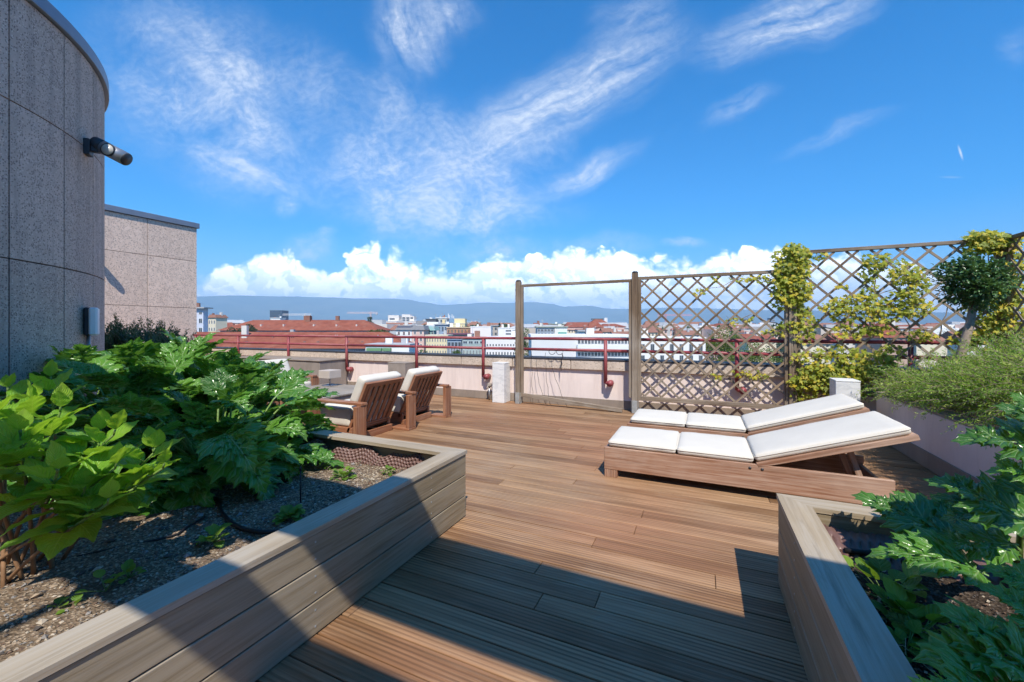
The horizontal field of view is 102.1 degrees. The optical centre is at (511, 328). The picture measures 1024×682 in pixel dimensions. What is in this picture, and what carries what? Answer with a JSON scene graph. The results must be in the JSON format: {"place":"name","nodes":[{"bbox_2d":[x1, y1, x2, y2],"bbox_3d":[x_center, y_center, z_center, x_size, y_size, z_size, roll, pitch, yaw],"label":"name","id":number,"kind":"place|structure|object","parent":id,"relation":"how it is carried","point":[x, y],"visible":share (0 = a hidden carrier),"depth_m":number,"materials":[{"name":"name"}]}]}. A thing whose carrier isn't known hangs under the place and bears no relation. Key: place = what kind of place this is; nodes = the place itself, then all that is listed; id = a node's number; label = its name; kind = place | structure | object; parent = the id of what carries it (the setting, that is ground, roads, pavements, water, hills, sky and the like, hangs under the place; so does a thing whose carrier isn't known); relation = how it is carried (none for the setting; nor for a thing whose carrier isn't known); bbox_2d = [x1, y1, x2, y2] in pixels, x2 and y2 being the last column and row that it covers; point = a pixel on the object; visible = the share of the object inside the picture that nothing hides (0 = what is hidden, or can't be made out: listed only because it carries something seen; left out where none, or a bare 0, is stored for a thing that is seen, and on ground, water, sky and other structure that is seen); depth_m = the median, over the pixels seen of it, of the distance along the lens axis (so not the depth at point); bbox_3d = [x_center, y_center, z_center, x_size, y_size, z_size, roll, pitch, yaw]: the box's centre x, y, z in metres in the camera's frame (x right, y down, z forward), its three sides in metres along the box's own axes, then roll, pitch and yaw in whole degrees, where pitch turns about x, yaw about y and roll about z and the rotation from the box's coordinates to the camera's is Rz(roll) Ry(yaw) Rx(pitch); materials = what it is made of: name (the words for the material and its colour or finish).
{"place":"outdoors","nodes":[
{"label":"outdoors","id":0,"kind":"place"},
{"bbox_2d":[0,0,108,402],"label":"rooftop tower","id":1,"kind":"structure","parent":0,"point":[54,93],"depth_m":3.87,"materials":[{"name":"grey concrete"}]},
{"bbox_2d":[84,307,99,401],"bbox_3d":[-4.517,0.410,4.458,0.114,1.280,0.200,0,0,-35],"label":"electric box","id":2,"kind":"object","parent":1,"relation":"attached to","point":[91,320],"visible":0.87,"depth_m":4.40,"materials":[{"name":"grey metal"}]},
{"bbox_2d":[83,137,132,165],"bbox_3d":[-4.396,-1.940,4.514,0.412,0.286,0.163,0,0,-12],"label":"wall spotlight","id":3,"kind":"object","parent":1,"relation":"attached to","point":[93,145],"depth_m":4.45,"materials":[{"name":"grey metal"}]},
{"bbox_2d":[105,313,210,354],"bbox_3d":[-6.576,0.267,7.064,3.085,1.168,1.274,0,0,25],"label":"rosemary","id":4,"kind":"object","parent":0,"point":[118,333],"visible":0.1,"depth_m":6.64,"materials":[{"name":"green plant"}]},
{"bbox_2d":[197,303,212,331],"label":"apartment block","id":5,"kind":"structure","parent":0,"point":[202,319],"depth_m":160.00,"materials":[{"name":"paint"}]},
{"bbox_2d":[208,312,227,331],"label":"town house","id":6,"kind":"structure","parent":0,"point":[216,323],"depth_m":210.56,"materials":[{"name":"paint"}]},
{"bbox_2d":[219,316,390,332],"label":"long house","id":7,"kind":"structure","parent":0,"point":[309,324],"depth_m":130.49,"materials":[{"name":"paint"}]},
{"bbox_2d":[425,326,452,352],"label":"apartment block","id":8,"kind":"structure","parent":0,"point":[436,342],"depth_m":150.00,"materials":[{"name":"paint"}]},
{"bbox_2d":[446,339,461,353],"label":"shop building","id":9,"kind":"structure","parent":0,"point":[454,342],"depth_m":125.94,"materials":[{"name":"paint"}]},
{"bbox_2d":[462,326,485,353],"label":"office block","id":10,"kind":"structure","parent":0,"point":[473,342],"depth_m":118.00,"materials":[{"name":"paint"}]},
{"bbox_2d":[486,331,514,354],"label":"apartment block","id":11,"kind":"structure","parent":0,"point":[498,343],"depth_m":108.00,"materials":[{"name":"paint"}]},
{"bbox_2d":[48,0,1023,313],"label":"sky","id":12,"kind":"structure","parent":0,"point":[440,152],"materials":[{"name":"blue"}]},
{"bbox_2d":[528,328,628,358],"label":"apartment block","id":13,"kind":"structure","parent":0,"point":[587,344],"depth_m":78.00,"materials":[{"name":"paint"}]},
{"bbox_2d":[197,295,1019,324],"bbox_3d":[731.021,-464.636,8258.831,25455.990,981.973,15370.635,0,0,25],"label":"mountains","id":14,"kind":"structure","parent":0,"point":[241,307],"depth_m":10976.92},
{"bbox_2d":[641,323,705,360],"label":"apartment block","id":15,"kind":"structure","parent":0,"point":[687,346],"depth_m":82.00,"materials":[{"name":"paint"}]},
{"bbox_2d":[706,325,740,361],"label":"tree","id":16,"kind":"object","parent":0,"point":[725,346],"visible":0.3,"depth_m":104.00,"materials":[{"name":"green plant"}]},
{"bbox_2d":[718,342,782,362],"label":"tree","id":17,"kind":"object","parent":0,"point":[756,358],"visible":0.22,"depth_m":93.58,"materials":[{"name":"green plant"}]},
{"bbox_2d":[733,328,775,362],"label":"town house","id":18,"kind":"structure","parent":0,"point":[745,335],"depth_m":151.67,"materials":[{"name":"paint"}]},
{"bbox_2d":[776,331,832,363],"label":"town house","id":19,"kind":"structure","parent":0,"point":[826,345],"depth_m":130.00,"materials":[{"name":"paint"}]},
{"bbox_2d":[821,330,857,364],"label":"town house","id":20,"kind":"structure","parent":0,"point":[828,337],"depth_m":151.46,"materials":[{"name":"paint"}]},
{"bbox_2d":[905,329,946,366],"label":"town house","id":21,"kind":"structure","parent":0,"point":[926,347],"depth_m":150.00,"materials":[{"name":"paint"}]},
{"bbox_2d":[941,331,991,355],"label":"town house","id":22,"kind":"structure","parent":0,"point":[945,335],"depth_m":174.60,"materials":[{"name":"paint"}]},
{"label":"ground","id":23,"kind":"structure","parent":0,"visible":0},
{"bbox_2d":[270,310,288,319],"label":"office tower","id":24,"kind":"structure","parent":23,"relation":"on","point":[278,313],"depth_m":900.00,"materials":[{"name":"paint"}]},
{"bbox_2d":[197,326,413,350],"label":"long house","id":25,"kind":"structure","parent":23,"relation":"on","point":[325,340],"depth_m":94.72,"materials":[{"name":"paint"}]},
{"bbox_2d":[366,338,418,351],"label":"annex","id":26,"kind":"object","parent":23,"relation":"on","point":[389,341],"visible":0.19,"depth_m":84.00,"materials":[{"name":"paint"}]},
{"bbox_2d":[386,314,416,322],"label":"terraced block","id":27,"kind":"structure","parent":23,"relation":"on","point":[409,318],"depth_m":522.00,"materials":[{"name":"paint"}]},
{"bbox_2d":[395,321,414,341],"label":"town house","id":28,"kind":"structure","parent":23,"relation":"on","point":[404,330],"depth_m":165.00,"materials":[{"name":"paint"}]},
{"bbox_2d":[411,325,429,352],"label":"town house","id":29,"kind":"structure","parent":23,"relation":"on","point":[419,330],"depth_m":165.00,"materials":[{"name":"paint"}]},
{"bbox_2d":[446,323,470,332],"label":"garden pavilion","id":30,"kind":"structure","parent":23,"relation":"on","point":[456,329],"depth_m":187.00,"materials":[{"name":"paint"}]},
{"bbox_2d":[470,322,492,336],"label":"building","id":31,"kind":"structure","parent":23,"relation":"on","point":[487,330],"depth_m":180.00,"materials":[{"name":"paint"}]},
{"bbox_2d":[498,324,514,335],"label":"modern villa","id":32,"kind":"object","parent":23,"relation":"on","point":[504,331],"visible":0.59,"depth_m":205.00,"materials":[{"name":"paint"}]},
{"bbox_2d":[534,319,554,333],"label":"apartment block","id":33,"kind":"structure","parent":23,"relation":"on","point":[541,329],"depth_m":185.00,"materials":[{"name":"paint"}]},
{"bbox_2d":[227,320,1023,360],"bbox_3d":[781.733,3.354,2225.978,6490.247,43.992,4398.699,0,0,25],"label":"distant town","id":34,"kind":"object","parent":23,"relation":"on","point":[706,330],"visible":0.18,"depth_m":261.55,"materials":[{"name":"paint"}]},
{"bbox_2d":[423,323,1023,342],"bbox_3d":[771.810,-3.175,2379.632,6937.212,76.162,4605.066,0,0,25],"label":"distant trees","id":35,"kind":"object","parent":23,"relation":"on","point":[773,325],"visible":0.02,"depth_m":241.20,"materials":[{"name":"green plant"}]},
{"bbox_2d":[855,321,907,365],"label":"town house","id":36,"kind":"structure","parent":23,"relation":"on","point":[887,337],"depth_m":141.59,"materials":[{"name":"paint"}]},
{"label":"terrace slab","id":37,"kind":"structure","parent":0,"visible":0},
{"bbox_2d":[105,204,199,341],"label":"rooftop block","id":38,"kind":"structure","parent":37,"relation":"on","point":[150,266],"depth_m":10.99,"materials":[{"name":"beige stone"}]},
{"bbox_2d":[205,347,933,419],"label":"parapet wall","id":39,"kind":"structure","parent":37,"relation":"on","point":[580,379],"depth_m":7.24,"materials":[{"name":"beige paint"}]},
{"bbox_2d":[193,334,1016,393],"bbox_3d":[-0.225,0.554,7.802,19.496,0.815,0.137,0,0,25],"label":"guard railing","id":40,"kind":"object","parent":39,"relation":"attached to","point":[605,350],"visible":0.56,"depth_m":7.32,"materials":[{"name":"red metal"}]},
{"bbox_2d":[255,395,953,681],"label":"deck","id":41,"kind":"structure","parent":37,"relation":"on","point":[554,554],"depth_m":2.24,"materials":[{"name":"brown wood"}]},
{"bbox_2d":[0,428,466,681],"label":"timber planter","id":42,"kind":"object","parent":41,"relation":"on","point":[254,611],"visible":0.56,"depth_m":1.66,"materials":[{"name":"brown wood"}]},
{"bbox_2d":[0,460,403,661],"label":"soil","id":43,"kind":"structure","parent":42,"relation":"in","point":[16,632],"depth_m":1.94,"materials":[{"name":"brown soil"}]},
{"bbox_2d":[0,344,126,409],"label":"acanthus plant","id":44,"kind":"object","parent":43,"relation":"on","point":[79,352],"visible":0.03,"depth_m":3.75,"materials":[{"name":"green plant"}]},
{"bbox_2d":[0,359,184,587],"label":"hydrangea","id":45,"kind":"object","parent":43,"relation":"on","point":[70,480],"visible":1,"depth_m":1.60,"materials":[{"name":"green plant"}]},
{"bbox_2d":[74,569,125,593],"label":"weed","id":46,"kind":"object","parent":43,"relation":"on","point":[99,573],"visible":1,"depth_m":1.67,"materials":[{"name":"green plant"}]},
{"bbox_2d":[0,332,231,502],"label":"acanthus plant","id":47,"kind":"object","parent":43,"relation":"on","point":[96,373],"visible":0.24,"depth_m":3.07,"materials":[{"name":"green plant"}]},
{"bbox_2d":[110,559,146,583],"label":"weed","id":48,"kind":"object","parent":43,"relation":"on","point":[128,566],"visible":0.91,"depth_m":1.75,"materials":[{"name":"green plant"}]},
{"bbox_2d":[34,336,226,431],"bbox_3d":[-3.334,0.742,3.889,1.978,1.360,1.947,0,0,-24],"label":"acanthus plant","id":49,"kind":"object","parent":43,"relation":"on","point":[132,351],"visible":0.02,"depth_m":3.54,"materials":[{"name":"green plant"}]},
{"bbox_2d":[77,516,205,556],"bbox_3d":[-1.794,1.040,2.057,0.132,0.012,0.498,0,0,36],"label":"drip line","id":50,"kind":"object","parent":43,"relation":"on","point":[179,532],"visible":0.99,"depth_m":2.05,"materials":[{"name":"black rubber"}]},
{"bbox_2d":[195,523,232,548],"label":"weed","id":51,"kind":"object","parent":43,"relation":"on","point":[214,530],"visible":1,"depth_m":2.04,"materials":[{"name":"green plant"}]},
{"bbox_2d":[99,328,334,458],"bbox_3d":[-2.816,0.702,3.852,1.988,1.426,1.648,0,0,25],"label":"acanthus plant","id":52,"kind":"object","parent":43,"relation":"on","point":[232,356],"visible":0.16,"depth_m":3.77,"materials":[{"name":"green plant"}]},
{"bbox_2d":[90,367,344,519],"bbox_3d":[-2.124,0.824,2.998,1.776,1.067,1.644,0,0,25],"label":"acanthus plant","id":53,"kind":"object","parent":43,"relation":"on","point":[222,455],"visible":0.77,"depth_m":2.65,"materials":[{"name":"green plant"}]},
{"bbox_2d":[118,355,338,461],"bbox_3d":[-2.595,0.790,3.574,1.670,1.160,1.547,0,0,25],"label":"acanthus plant","id":54,"kind":"object","parent":43,"relation":"on","point":[205,366],"visible":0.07,"depth_m":3.46,"materials":[{"name":"green plant"}]},
{"bbox_2d":[149,393,336,470],"bbox_3d":[-2.158,0.880,3.494,1.369,0.802,1.184,0,0,-32],"label":"acanthus plant","id":55,"kind":"object","parent":43,"relation":"on","point":[309,428],"visible":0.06,"depth_m":3.44,"materials":[{"name":"green plant"}]},
{"bbox_2d":[215,497,279,534],"bbox_3d":[-1.519,1.038,2.285,0.742,0.022,0.119,0,0,34],"label":"garden hose","id":56,"kind":"object","parent":43,"relation":"on","point":[226,518],"visible":0.87,"depth_m":2.16,"materials":[{"name":"black rubber"}]},
{"bbox_2d":[272,504,305,524],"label":"weed","id":57,"kind":"object","parent":43,"relation":"on","point":[286,512],"visible":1,"depth_m":2.28,"materials":[{"name":"green plant"}]},
{"bbox_2d":[329,466,356,480],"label":"weed","id":58,"kind":"object","parent":43,"relation":"on","point":[342,472],"visible":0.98,"depth_m":2.91,"materials":[{"name":"green plant"}]},
{"bbox_2d":[216,459,949,672],"bbox_3d":[0.025,1.001,2.094,4.377,0.053,0.965,0,0,31],"label":"dry straw","id":59,"kind":"object","parent":43,"relation":"on","point":[405,469],"visible":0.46,"depth_m":2.72,"materials":[{"name":"brown plant"}]},
{"bbox_2d":[267,374,318,405],"bbox_3d":[-4.139,0.989,7.429,0.808,0.722,0.970,0,0,25],"label":"armchair","id":60,"kind":"object","parent":41,"relation":"on","point":[314,379],"visible":0.03,"depth_m":7.58,"materials":[{"name":"brown wood"}]},
{"bbox_2d":[256,359,289,372],"bbox_3d":[-4.323,0.738,7.514,0.258,0.365,0.594,0,0,25],"label":"back cushion","id":61,"kind":"object","parent":60,"relation":"on","point":[287,368],"visible":0.31,"depth_m":7.62,"materials":[{"name":"white fabric"}]},
{"bbox_2d":[240,355,346,384],"bbox_3d":[-5.216,1.009,9.693,2.890,0.682,0.770,0,0,25],"label":"concrete planter","id":62,"kind":"object","parent":41,"relation":"on","point":[316,364],"visible":0.41,"depth_m":9.09,"materials":[{"name":"beige concrete"}]},
{"bbox_2d":[268,383,354,403],"bbox_3d":[-3.055,1.175,6.821,1.270,0.350,1.224,0,0,25],"label":"coffee table","id":63,"kind":"object","parent":41,"relation":"on","point":[345,391],"visible":0.23,"depth_m":6.74,"materials":[{"name":"grey stone"}]},
{"bbox_2d":[319,369,340,386],"bbox_3d":[-3.207,0.861,7.295,0.260,0.277,0.260,0,0,25],"label":"table lamp","id":64,"kind":"object","parent":63,"relation":"on","point":[329,374],"visible":1,"depth_m":7.21,"materials":[{"name":"grey metal"}]},
{"bbox_2d":[307,377,403,435],"bbox_3d":[-1.925,0.989,5.207,0.808,0.722,0.870,0,0,25],"label":"armchair","id":65,"kind":"object","parent":41,"relation":"on","point":[360,423],"visible":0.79,"depth_m":5.11,"materials":[{"name":"brown wood"}]},
{"bbox_2d":[320,399,386,425],"bbox_3d":[-2.039,1.052,5.364,0.530,0.255,0.672,0,0,25],"label":"seat cushion","id":66,"kind":"object","parent":65,"relation":"on","point":[341,414],"visible":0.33,"depth_m":5.05,"materials":[{"name":"white fabric"}]},
{"bbox_2d":[350,371,400,402],"bbox_3d":[-1.701,0.737,5.209,0.257,0.365,0.682,0,0,25],"label":"back cushion","id":67,"kind":"object","parent":65,"relation":"on","point":[362,380],"visible":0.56,"depth_m":5.01,"materials":[{"name":"white fabric"}]},
{"bbox_2d":[388,361,414,386],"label":"concrete pillar","id":68,"kind":"structure","parent":41,"relation":"on","point":[402,368],"depth_m":8.43,"materials":[{"name":"beige concrete"}]},
{"bbox_2d":[390,371,450,430],"bbox_3d":[-1.512,0.989,6.110,0.808,0.722,1.025,0,0,25],"label":"armchair","id":69,"kind":"object","parent":41,"relation":"on","point":[410,409],"visible":0.79,"depth_m":5.96,"materials":[{"name":"brown wood"}]},
{"bbox_2d":[387,391,426,412],"bbox_3d":[-1.665,1.052,6.180,0.530,0.256,0.640,0,0,25],"label":"seat cushion","id":70,"kind":"object","parent":69,"relation":"on","point":[399,401],"visible":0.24,"depth_m":5.82,"materials":[{"name":"white fabric"}]},
{"bbox_2d":[400,366,439,394],"bbox_3d":[-1.327,0.737,6.025,0.257,0.365,0.648,0,0,25],"label":"back cushion","id":71,"kind":"object","parent":69,"relation":"on","point":[409,376],"visible":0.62,"depth_m":5.77,"materials":[{"name":"white fabric"}]},
{"bbox_2d":[492,362,509,402],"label":"marble pillar","id":72,"kind":"structure","parent":41,"relation":"on","point":[500,382],"depth_m":7.60,"materials":[{"name":"white stone"}]},
{"bbox_2d":[515,280,521,403],"bbox_3d":[0.118,0.229,7.531,0.107,2.242,0.104,0,0,25],"label":"trellis post","id":73,"kind":"object","parent":41,"relation":"on","point":[518,397],"visible":1,"depth_m":7.49,"materials":[{"name":"brown wood"}]},
{"bbox_2d":[521,279,631,397],"bbox_3d":[1.051,0.212,7.107,1.952,2.035,0.048,0,0,25],"label":"wooden frame","id":74,"kind":"object","parent":73,"relation":"attached to","point":[579,283],"visible":0.98,"depth_m":7.01,"materials":[{"name":"brown wood"}]},
{"bbox_2d":[522,393,622,412],"bbox_3d":[0.985,1.250,7.071,1.775,0.191,0.050,0,0,27],"label":"loose board","id":75,"kind":"object","parent":41,"relation":"on","point":[590,405],"visible":1,"depth_m":7.01,"materials":[{"name":"brown wood"}]},
{"bbox_2d":[631,271,638,412],"bbox_3d":[1.982,0.209,6.679,0.107,2.282,0.104,0,0,25],"label":"trellis post","id":76,"kind":"object","parent":41,"relation":"on","point":[634,404],"visible":0.88,"depth_m":6.64,"materials":[{"name":"brown wood"}]},
{"bbox_2d":[627,407,869,453],"bbox_3d":[2.455,1.044,4.588,2.200,0.612,0.663,0,0,25],"label":"sun lounger","id":77,"kind":"object","parent":41,"relation":"on","point":[747,433],"visible":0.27,"depth_m":4.26,"materials":[{"name":"brown wood"}]},
{"bbox_2d":[630,393,863,432],"bbox_3d":[2.452,0.884,4.591,2.132,0.394,0.648,0,0,25],"label":"lounger cushion","id":78,"kind":"object","parent":77,"relation":"on","point":[803,411],"visible":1,"depth_m":4.39,"materials":[{"name":"white fabric"}]},
{"bbox_2d":[604,432,919,504],"bbox_3d":[1.981,1.044,3.639,2.200,0.612,0.663,0,0,25],"label":"sun lounger","id":79,"kind":"object","parent":41,"relation":"on","point":[836,474],"visible":0.66,"depth_m":3.31,"materials":[{"name":"brown wood"}]},
{"bbox_2d":[608,411,910,461],"bbox_3d":[1.978,0.884,3.642,2.132,0.394,0.648,0,0,25],"label":"lounger cushion","id":80,"kind":"object","parent":79,"relation":"on","point":[844,431],"visible":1,"depth_m":3.44,"materials":[{"name":"white fabric"}]},
{"bbox_2d":[788,254,796,404],"bbox_3d":[3.920,0.109,5.793,0.107,2.482,0.104,0,0,25],"label":"trellis post","id":81,"kind":"object","parent":41,"relation":"on","point":[792,348],"visible":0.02,"depth_m":5.75,"materials":[{"name":"brown wood"}]},
{"bbox_2d":[638,270,787,408],"bbox_3d":[2.952,0.155,6.237,2.032,1.980,0.048,0,0,25],"label":"lattice screen","id":82,"kind":"object","parent":81,"relation":"attached to","point":[715,402],"visible":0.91,"depth_m":6.21,"materials":[{"name":"brown wood"}]},
{"bbox_2d":[693,274,788,380],"bbox_3d":[3.309,-0.015,6.049,1.272,1.587,0.178,0,0,25],"label":"climbing vine","id":83,"kind":"object","parent":82,"relation":"attached to","point":[747,280],"visible":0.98,"depth_m":6.00,"materials":[{"name":"green plant"}]},
{"bbox_2d":[767,242,820,402],"bbox_3d":[3.907,-0.078,5.755,0.623,2.295,0.345,0,0,25],"label":"climbing vine","id":84,"kind":"object","parent":81,"relation":"attached to","point":[787,267],"visible":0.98,"depth_m":5.70,"materials":[{"name":"green plant"}]},
{"bbox_2d":[797,238,1000,396],"bbox_3d":[4.886,-0.098,5.353,2.027,1.975,0.048,0,0,25],"label":"lattice screen","id":85,"kind":"object","parent":81,"relation":"attached to","point":[902,252],"visible":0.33,"depth_m":5.37,"materials":[{"name":"brown wood"}]},
{"bbox_2d":[786,344,906,401],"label":"climbing vine","id":86,"kind":"object","parent":85,"relation":"attached to","point":[809,376],"visible":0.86,"depth_m":5.50,"materials":[{"name":"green plant"}]},
{"bbox_2d":[807,252,947,353],"bbox_3d":[4.747,-0.374,5.365,1.574,1.386,0.302,0,0,25],"label":"climbing vine","id":87,"kind":"object","parent":85,"relation":"attached to","point":[902,295],"visible":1,"depth_m":5.33,"materials":[{"name":"green plant"}]},
{"bbox_2d":[829,378,860,401],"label":"marble pillar","id":88,"kind":"structure","parent":41,"relation":"on","point":[849,387],"depth_m":5.00,"materials":[{"name":"white stone"}]},
{"bbox_2d":[776,493,1023,681],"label":"timber planter","id":89,"kind":"object","parent":41,"relation":"on","point":[841,631],"visible":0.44,"depth_m":1.56,"materials":[{"name":"brown wood"}]},
{"bbox_2d":[850,556,1018,680],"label":"soil","id":90,"kind":"structure","parent":89,"relation":"in","point":[978,601],"depth_m":1.58,"materials":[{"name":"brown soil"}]},
{"bbox_2d":[844,547,914,555],"bbox_3d":[1.639,0.990,1.828,0.307,0.024,0.035,0,0,8],"label":"garden hose","id":91,"kind":"object","parent":90,"relation":"on","point":[857,551],"visible":0.43,"depth_m":1.83,"materials":[{"name":"black rubber"}]},
{"bbox_2d":[842,555,939,624],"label":"weed","id":92,"kind":"object","parent":90,"relation":"on","point":[910,579],"visible":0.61,"depth_m":1.56,"materials":[{"name":"green plant"}]},
{"bbox_2d":[866,583,938,633],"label":"weed","id":93,"kind":"object","parent":90,"relation":"on","point":[878,590],"visible":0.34,"depth_m":1.44,"materials":[{"name":"green plant"}]},
{"bbox_2d":[886,619,927,662],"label":"weed","id":94,"kind":"object","parent":90,"relation":"on","point":[909,628],"visible":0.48,"depth_m":1.32,"materials":[{"name":"green plant"}]},
{"bbox_2d":[870,576,957,650],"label":"weed","id":95,"kind":"object","parent":90,"relation":"on","point":[896,592],"visible":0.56,"depth_m":1.41,"materials":[{"name":"green plant"}]},
{"bbox_2d":[852,489,1023,588],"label":"acanthus plant","id":96,"kind":"object","parent":90,"relation":"on","point":[938,534],"visible":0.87,"depth_m":1.51,"materials":[{"name":"green plant"}]},
{"bbox_2d":[907,557,1023,681],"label":"acanthus plant","id":97,"kind":"object","parent":90,"relation":"on","point":[977,645],"visible":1,"depth_m":1.00,"materials":[{"name":"green plant"}]},
{"bbox_2d":[923,392,1023,536],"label":"acanthus plant","id":98,"kind":"object","parent":90,"relation":"on","point":[987,501],"visible":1,"depth_m":1.40,"materials":[{"name":"green plant"}]},
{"bbox_2d":[876,391,1022,482],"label":"planter wall","id":99,"kind":"structure","parent":37,"relation":"on","point":[933,450],"depth_m":3.81,"materials":[{"name":"grey concrete"}]},
{"bbox_2d":[933,403,1016,426],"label":"soil","id":100,"kind":"structure","parent":99,"relation":"in","point":[974,415],"depth_m":4.12,"materials":[{"name":"brown soil"}]},
{"bbox_2d":[856,322,1023,419],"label":"rosemary","id":101,"kind":"object","parent":100,"relation":"on","point":[916,387],"visible":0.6,"depth_m":3.88,"materials":[{"name":"green plant"}]},
{"bbox_2d":[906,329,1023,449],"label":"rosemary","id":102,"kind":"object","parent":100,"relation":"on","point":[1001,390],"visible":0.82,"depth_m":3.13,"materials":[{"name":"green plant"}]},
{"bbox_2d":[922,251,1023,410],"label":"tree","id":103,"kind":"object","parent":100,"relation":"on","point":[960,275],"visible":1,"depth_m":4.31,"materials":[{"name":"green plant"}]},
{"bbox_2d":[1001,233,1011,349],"bbox_3d":[5.852,0.109,4.909,0.107,2.482,0.104,0,0,25],"label":"trellis post","id":104,"kind":"object","parent":37,"relation":"on","point":[1004,255],"visible":0.08,"depth_m":4.88,"materials":[{"name":"brown wood"}]},
{"bbox_2d":[946,229,1023,355],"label":"climbing vine","id":105,"kind":"object","parent":104,"relation":"attached to","point":[991,244],"visible":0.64,"depth_m":4.86,"materials":[{"name":"green plant"}]},
{"bbox_2d":[1006,231,1023,346],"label":"lattice screen","id":106,"kind":"object","parent":104,"relation":"attached to","point":[1010,297],"visible":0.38,"depth_m":4.75,"materials":[{"name":"brown wood"}]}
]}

